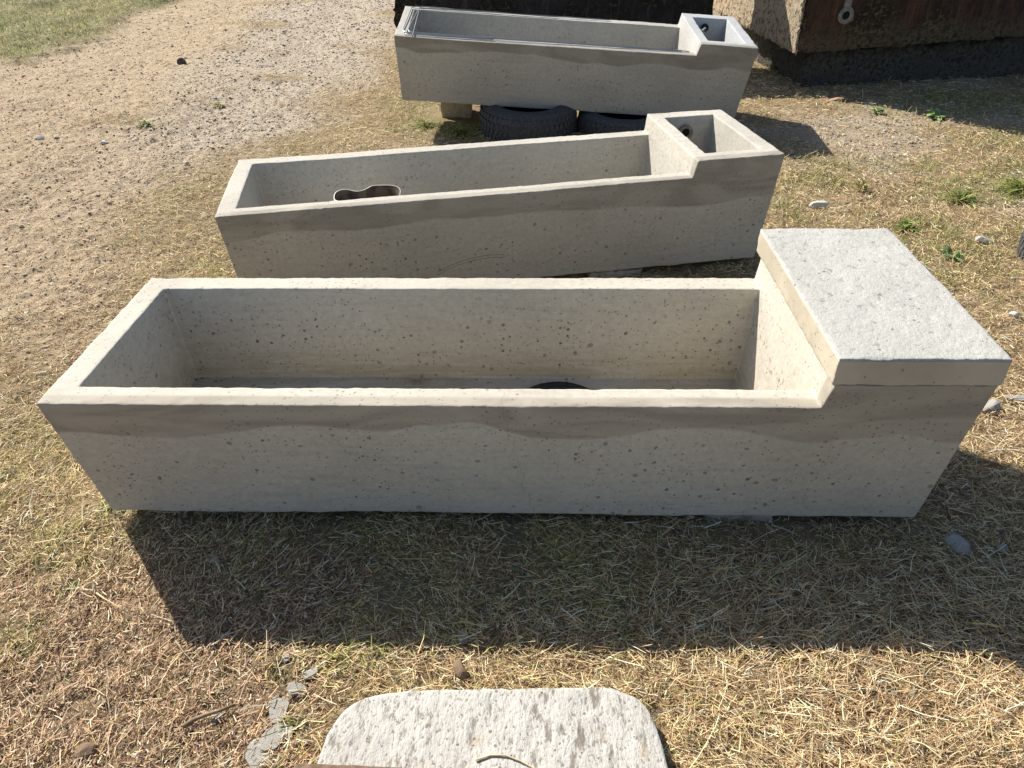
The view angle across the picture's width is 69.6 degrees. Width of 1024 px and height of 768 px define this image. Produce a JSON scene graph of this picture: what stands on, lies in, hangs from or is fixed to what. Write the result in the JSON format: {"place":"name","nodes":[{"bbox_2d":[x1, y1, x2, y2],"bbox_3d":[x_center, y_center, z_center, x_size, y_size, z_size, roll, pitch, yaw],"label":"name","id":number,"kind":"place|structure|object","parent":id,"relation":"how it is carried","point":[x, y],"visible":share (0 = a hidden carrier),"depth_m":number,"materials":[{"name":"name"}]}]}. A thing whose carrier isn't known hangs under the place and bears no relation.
{"place":"outdoors","nodes":[
{"label":"outdoors","id":0,"kind":"place"},
{"bbox_2d":[0,0,1023,767],"bbox_3d":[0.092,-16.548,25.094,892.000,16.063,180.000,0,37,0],"label":"ground","id":1,"kind":"structure","parent":0,"point":[76,214],"depth_m":3.44,"materials":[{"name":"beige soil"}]},
{"bbox_2d":[34,136,43,139],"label":"stone","id":2,"kind":"object","parent":1,"relation":"on","point":[39,138],"visible":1,"depth_m":5.08,"materials":[{"name":"white stone"}]},
{"bbox_2d":[49,573,86,601],"bbox_3d":[-1.151,0.533,1.914,0.099,0.022,0.091,27,45,31],"label":"weed","id":3,"kind":"object","parent":1,"relation":"on","point":[55,589],"visible":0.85,"depth_m":1.91,"materials":[{"name":"beige plant"}]},
{"bbox_2d":[73,742,98,760],"bbox_3d":[-0.903,0.780,1.564,0.048,0.028,0.035,7,48,-5],"label":"stone","id":4,"kind":"object","parent":1,"relation":"on","point":[88,748],"visible":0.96,"depth_m":1.56,"materials":[{"name":"brown stone"}]},
{"bbox_2d":[88,498,123,520],"bbox_3d":[-1.173,0.355,2.152,0.123,0.024,0.129,0,37,0],"label":"weed","id":5,"kind":"object","parent":1,"relation":"on","point":[110,510],"visible":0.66,"depth_m":2.14,"materials":[{"name":"beige plant"}]},
{"bbox_2d":[135,118,154,126],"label":"weed","id":6,"kind":"object","parent":1,"relation":"on","point":[144,123],"visible":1,"depth_m":5.29,"materials":[{"name":"green plant"}]},
{"bbox_2d":[177,58,186,64],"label":"stone","id":7,"kind":"object","parent":1,"relation":"on","point":[180,61],"visible":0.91,"depth_m":6.91,"materials":[{"name":"grey stone"}]},
{"bbox_2d":[209,556,220,563],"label":"stone","id":8,"kind":"object","parent":1,"relation":"on","point":[213,560],"visible":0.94,"depth_m":1.98,"materials":[{"name":"grey stone"}]},
{"bbox_2d":[211,712,222,722],"bbox_3d":[-0.651,0.737,1.624,0.028,0.010,0.020,-21,45,-21],"label":"cement flake","id":9,"kind":"object","parent":1,"relation":"on","point":[219,717],"visible":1,"depth_m":1.62,"materials":[{"name":"grey concrete"}]},
{"bbox_2d":[209,101,233,109],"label":"weed","id":10,"kind":"object","parent":1,"relation":"on","point":[217,104],"visible":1,"depth_m":5.75,"materials":[{"name":"green plant"}]},
{"bbox_2d":[196,511,247,513],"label":"support block","id":11,"kind":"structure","parent":1,"relation":"on","point":[200,512],"depth_m":2.14,"materials":[{"name":"concrete"}]},
{"bbox_2d":[37,259,997,516],"bbox_3d":[-0.014,0.002,2.144,2.290,0.499,0.691,0,36,2],"label":"water trough","id":12,"kind":"object","parent":11,"relation":"on","point":[713,396],"visible":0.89,"depth_m":1.98,"materials":[{"name":"concrete"}]},
{"bbox_2d":[408,378,430,385],"bbox_3d":[-0.306,-0.007,2.380,0.083,0.028,0.046,0,36,2],"label":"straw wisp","id":13,"kind":"object","parent":12,"relation":"on","point":[418,380],"visible":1,"depth_m":2.39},
{"bbox_2d":[528,382,590,389],"bbox_3d":[0.145,0.080,2.257,0.290,0.024,0.290,0,36,2],"label":"rubber disc","id":14,"kind":"object","parent":12,"relation":"on","point":[557,385],"visible":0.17,"depth_m":2.35,"materials":[{"name":"black rubber"}]},
{"bbox_2d":[757,228,1012,385],"bbox_3d":[0.935,-0.233,1.956,0.386,0.077,0.717,0,36,2],"label":"tank lid","id":15,"kind":"object","parent":12,"relation":"on","point":[881,306],"visible":1,"depth_m":1.82,"materials":[{"name":"concrete"}]},
{"bbox_2d":[245,738,276,767],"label":"cement flake","id":16,"kind":"object","parent":1,"relation":"on","point":[249,753],"visible":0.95,"depth_m":1.55,"materials":[{"name":"grey concrete"}]},
{"bbox_2d":[260,723,294,752],"bbox_3d":[-0.509,0.757,1.583,0.048,0.011,0.081,30,48,29],"label":"cement flake","id":17,"kind":"object","parent":1,"relation":"on","point":[264,742],"visible":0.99,"depth_m":1.58,"materials":[{"name":"grey concrete"}]},
{"bbox_2d":[268,697,288,722],"bbox_3d":[-0.523,0.725,1.632,0.049,0.013,0.059,8,40,7],"label":"cement flake","id":18,"kind":"object","parent":1,"relation":"on","point":[274,711],"visible":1,"depth_m":1.63,"materials":[{"name":"grey concrete"}]},
{"bbox_2d":[282,654,288,662],"bbox_3d":[-0.531,0.645,1.735,0.018,0.010,0.023,-25,44,-29],"label":"cement flake","id":19,"kind":"object","parent":1,"relation":"on","point":[286,659],"visible":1,"depth_m":1.73,"materials":[{"name":"grey concrete"}]},
{"bbox_2d":[278,708,314,743],"bbox_3d":[-0.469,0.743,1.598,0.084,0.016,0.084,-14,39,-18],"label":"weed","id":20,"kind":"object","parent":1,"relation":"on","point":[290,719],"visible":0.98,"depth_m":1.60,"materials":[{"name":"green plant"}]},
{"bbox_2d":[286,682,307,695],"bbox_3d":[-0.488,0.695,1.672,0.049,0.010,0.033,14,41,15],"label":"cement flake","id":21,"kind":"object","parent":1,"relation":"on","point":[293,688],"visible":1,"depth_m":1.67,"materials":[{"name":"grey concrete"}]},
{"bbox_2d":[301,667,317,679],"bbox_3d":[-0.467,0.670,1.700,0.041,0.011,0.021,-19,37,-16],"label":"cement flake","id":22,"kind":"object","parent":1,"relation":"on","point":[313,672],"visible":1,"depth_m":1.70,"materials":[{"name":"grey concrete"}]},
{"bbox_2d":[411,118,438,128],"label":"weed","id":23,"kind":"object","parent":1,"relation":"on","point":[426,122],"visible":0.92,"depth_m":5.19,"materials":[{"name":"green plant"}]},
{"bbox_2d":[440,103,472,117],"bbox_3d":[-0.406,-2.088,5.412,0.234,0.338,0.213,0,37,-1],"label":"support block","id":24,"kind":"object","parent":1,"relation":"on","point":[449,110],"depth_m":5.36,"materials":[{"name":"brown wood"}]},
{"bbox_2d":[451,659,467,678],"bbox_3d":[-0.121,0.662,1.701,0.038,0.036,0.049,-11,26,-16],"label":"stone","id":25,"kind":"object","parent":1,"relation":"on","point":[458,666],"visible":0.99,"depth_m":1.69,"materials":[{"name":"brown stone"}]},
{"bbox_2d":[445,120,477,138],"bbox_3d":[-0.326,-1.728,4.993,0.282,0.087,0.279,-15,40,-19],"label":"weed","id":26,"kind":"object","parent":1,"relation":"on","point":[459,132],"visible":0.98,"depth_m":4.99,"materials":[{"name":"green plant"}]},
{"bbox_2d":[458,631,467,643],"bbox_3d":[-0.119,0.611,1.778,0.026,0.012,0.037,8,25,-6],"label":"stone","id":27,"kind":"object","parent":1,"relation":"on","point":[460,638],"visible":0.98,"depth_m":1.77,"materials":[{"name":"grey stone"}]},
{"bbox_2d":[318,687,667,767],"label":"rounded slab","id":28,"kind":"object","parent":1,"relation":"on","point":[597,727],"depth_m":1.55,"materials":[{"name":"grey stone"}]},
{"bbox_2d":[294,764,398,767],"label":"wooden board","id":29,"kind":"object","parent":28,"relation":"on","point":[322,766],"visible":1,"depth_m":1.47,"materials":[{"name":"brown wood"}]},
{"bbox_2d":[475,754,533,767],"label":"dry stalk","id":30,"kind":"object","parent":28,"relation":"on","point":[479,758],"visible":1,"depth_m":1.50,"materials":[{"name":"plant"}]},
{"bbox_2d":[215,110,784,278],"bbox_3d":[-0.058,-0.811,3.310,2.290,0.499,0.690,-6,36,-7],"label":"water trough","id":31,"kind":"object","parent":1,"relation":"on","point":[669,189],"visible":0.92,"depth_m":3.13,"materials":[{"name":"concrete"}]},
{"bbox_2d":[334,185,400,200],"bbox_3d":[-0.597,-0.677,3.141,0.274,0.292,0.206,-6,36,-7],"label":"plastic band","id":32,"kind":"object","parent":31,"relation":"in","point":[373,191],"visible":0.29,"depth_m":3.12,"materials":[{"name":"black plastic"}]},
{"bbox_2d":[0,0,1023,767],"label":"straw","id":33,"kind":"object","parent":1,"relation":"on","point":[924,744],"visible":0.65,"depth_m":1.84,"materials":[{"name":"beige plant"}]},
{"bbox_2d":[96,592,127,613],"bbox_3d":[-1.009,0.550,1.855,0.128,0.017,0.006,20,41,24],"label":"dry stalk","id":34,"kind":"object","parent":33,"relation":"on","point":[98,594],"visible":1,"depth_m":1.85,"materials":[{"name":"plant"}]},
{"bbox_2d":[181,703,234,728],"bbox_3d":[-0.666,0.724,1.616,0.114,0.015,0.018,-16,40,-21],"label":"twig","id":35,"kind":"object","parent":33,"relation":"on","point":[192,720],"visible":1,"depth_m":1.61,"materials":[{"name":"brown wood"}]},
{"bbox_2d":[499,566,546,604],"bbox_3d":[0.039,0.515,1.912,0.128,0.028,0.140,-20,42,-25],"label":"weed","id":36,"kind":"object","parent":1,"relation":"on","point":[528,579],"visible":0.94,"depth_m":1.91,"materials":[{"name":"green plant"}]},
{"bbox_2d":[479,105,576,140],"bbox_3d":[0.110,-1.829,5.058,0.668,0.217,0.668,-6,37,-8],"label":"car tyre","id":37,"kind":"object","parent":1,"relation":"on","point":[498,123],"visible":0.68,"depth_m":4.83,"materials":[{"name":"rubber"}]},
{"bbox_2d":[394,6,758,117],"bbox_3d":[0.395,-2.207,5.004,2.291,0.500,0.689,3,42,-3],"label":"water trough","id":38,"kind":"object","parent":37,"relation":"on","point":[711,69],"visible":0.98,"depth_m":4.83,"materials":[{"name":"concrete"}]},
{"bbox_2d":[403,6,688,51],"bbox_3d":[0.218,-2.337,4.864,1.832,0.025,0.662,3,42,-3],"label":"steel wire","id":39,"kind":"object","parent":38,"relation":"on","point":[449,35],"visible":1,"depth_m":4.69,"materials":[{"name":"grey"}]},
{"bbox_2d":[393,0,713,27],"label":"old wall block","id":40,"kind":"structure","parent":1,"relation":"on","point":[662,11],"depth_m":6.26,"materials":[{"name":"concrete"}]},
{"bbox_2d":[577,111,646,134],"bbox_3d":[0.752,-1.787,5.077,0.608,0.194,0.608,-25,44,-32],"label":"car tyre","id":41,"kind":"object","parent":1,"relation":"on","point":[588,123],"visible":0.37,"depth_m":4.87,"materials":[{"name":"rubber"}]},
{"bbox_2d":[587,268,641,277],"bbox_3d":[0.438,-0.549,3.444,0.253,0.123,0.315,-6,38,-9],"label":"support block","id":42,"kind":"object","parent":1,"relation":"on","point":[624,272],"depth_m":3.30,"materials":[{"name":"concrete"}]},
{"bbox_2d":[704,515,771,522],"bbox_3d":[0.656,0.304,2.211,0.198,0.104,0.312,4,37,5],"label":"support block","id":43,"kind":"object","parent":1,"relation":"on","point":[753,517],"depth_m":2.08,"materials":[{"name":"concrete"}]},
{"bbox_2d":[720,14,756,44],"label":"dark plinth","id":44,"kind":"structure","parent":1,"relation":"on","point":[751,34],"depth_m":7.16,"materials":[{"name":"concrete"}]},
{"bbox_2d":[713,0,737,18],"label":"old tank","id":45,"kind":"object","parent":44,"relation":"on","point":[726,7],"visible":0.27,"depth_m":7.22,"materials":[{"name":"beige concrete"}]},
{"bbox_2d":[761,58,782,73],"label":"weed","id":46,"kind":"object","parent":1,"relation":"on","point":[771,66],"visible":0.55,"depth_m":6.37,"materials":[{"name":"green plant"}]},
{"bbox_2d":[809,201,828,208],"bbox_3d":[1.640,-0.959,3.943,0.101,0.043,0.046,-5,39,4],"label":"stone","id":47,"kind":"object","parent":1,"relation":"on","point":[821,204],"visible":0.99,"depth_m":3.93,"materials":[{"name":"white stone"}]},
{"bbox_2d":[826,97,844,102],"bbox_3d":[2.453,-2.160,5.601,0.163,0.032,0.076,-11,30,3],"label":"brick piece","id":48,"kind":"object","parent":1,"relation":"on","point":[836,99],"visible":0.9,"depth_m":5.58,"materials":[{"name":"ceramic"}]},
{"bbox_2d":[842,178,874,192],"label":"weed","id":49,"kind":"object","parent":1,"relation":"on","point":[861,185],"visible":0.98,"depth_m":4.11,"materials":[{"name":"green plant"}]},
{"bbox_2d":[868,106,891,114],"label":"weed","id":50,"kind":"object","parent":1,"relation":"on","point":[877,109],"visible":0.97,"depth_m":5.29,"materials":[{"name":"green plant"}]},
{"bbox_2d":[755,33,1023,87],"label":"dark plinth","id":51,"kind":"structure","parent":1,"relation":"on","point":[998,57],"depth_m":5.98,"materials":[{"name":"concrete"}]},
{"bbox_2d":[736,0,1023,54],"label":"old tank","id":52,"kind":"object","parent":51,"relation":"on","point":[804,26],"visible":0.98,"depth_m":5.70,"materials":[{"name":"orange concrete"}]},
{"bbox_2d":[890,217,923,230],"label":"weed","id":53,"kind":"object","parent":1,"relation":"on","point":[907,222],"visible":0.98,"depth_m":3.70,"materials":[{"name":"green plant"}]},
{"bbox_2d":[926,108,953,122],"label":"weed","id":54,"kind":"object","parent":1,"relation":"on","point":[935,113],"visible":0.98,"depth_m":5.18,"materials":[{"name":"green plant"}]},
{"bbox_2d":[938,244,963,261],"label":"weed","id":55,"kind":"object","parent":1,"relation":"on","point":[951,254],"visible":0.98,"depth_m":3.42,"materials":[{"name":"green plant"}]},
{"bbox_2d":[943,533,970,555],"bbox_3d":[1.205,0.436,1.990,0.055,0.031,0.067,-28,53,-16],"label":"stone","id":56,"kind":"object","parent":1,"relation":"on","point":[952,539],"visible":0.91,"depth_m":1.98,"materials":[{"name":"grey stone"}]},
{"bbox_2d":[933,186,997,209],"bbox_3d":[2.440,-1.000,3.965,0.338,0.054,0.276,25,44,29],"label":"weed","id":57,"kind":"object","parent":1,"relation":"on","point":[964,196],"visible":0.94,"depth_m":3.98,"materials":[{"name":"green plant"}]},
{"bbox_2d":[975,236,991,243],"bbox_3d":[2.265,-0.694,3.554,0.105,0.036,0.062,-4,46,-21],"label":"stone","id":58,"kind":"object","parent":1,"relation":"on","point":[980,239],"visible":0.94,"depth_m":3.53,"materials":[{"name":"white stone"}]},
{"bbox_2d":[981,399,1000,412],"bbox_3d":[1.610,0.075,2.485,0.077,0.039,0.058,-27,33,-30],"label":"stone","id":59,"kind":"object","parent":1,"relation":"on","point":[991,405],"visible":0.75,"depth_m":2.46,"materials":[{"name":"grey stone"}]},
{"bbox_2d":[995,543,1008,552],"bbox_3d":[1.319,0.442,1.984,0.037,0.020,0.027,0,35,-12],"label":"stone","id":60,"kind":"object","parent":1,"relation":"on","point":[999,547],"visible":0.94,"depth_m":1.98,"materials":[{"name":"grey stone"}]},
{"bbox_2d":[991,174,1023,198],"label":"weed","id":61,"kind":"object","parent":1,"relation":"on","point":[1012,185],"visible":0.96,"depth_m":4.05,"materials":[{"name":"green plant"}]},
{"bbox_2d":[1004,395,1023,403],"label":"stone","id":62,"kind":"object","parent":1,"relation":"on","point":[1019,398],"visible":0.91,"depth_m":2.52,"materials":[{"name":"grey stone"}]},
{"bbox_2d":[1008,311,1021,319],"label":"stone","id":63,"kind":"object","parent":1,"relation":"on","point":[1014,314],"visible":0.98,"depth_m":2.97,"materials":[{"name":"white stone"}]},
{"bbox_2d":[1017,230,1023,261],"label":"car tyre","id":64,"kind":"object","parent":1,"relation":"on","point":[1020,250],"visible":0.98,"depth_m":3.42,"materials":[{"name":"rubber"}]},
{"bbox_2d":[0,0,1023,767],"bbox_3d":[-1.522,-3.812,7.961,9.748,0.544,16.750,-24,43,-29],"label":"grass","id":65,"kind":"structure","parent":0,"point":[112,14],"depth_m":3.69,"materials":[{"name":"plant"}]}
]}

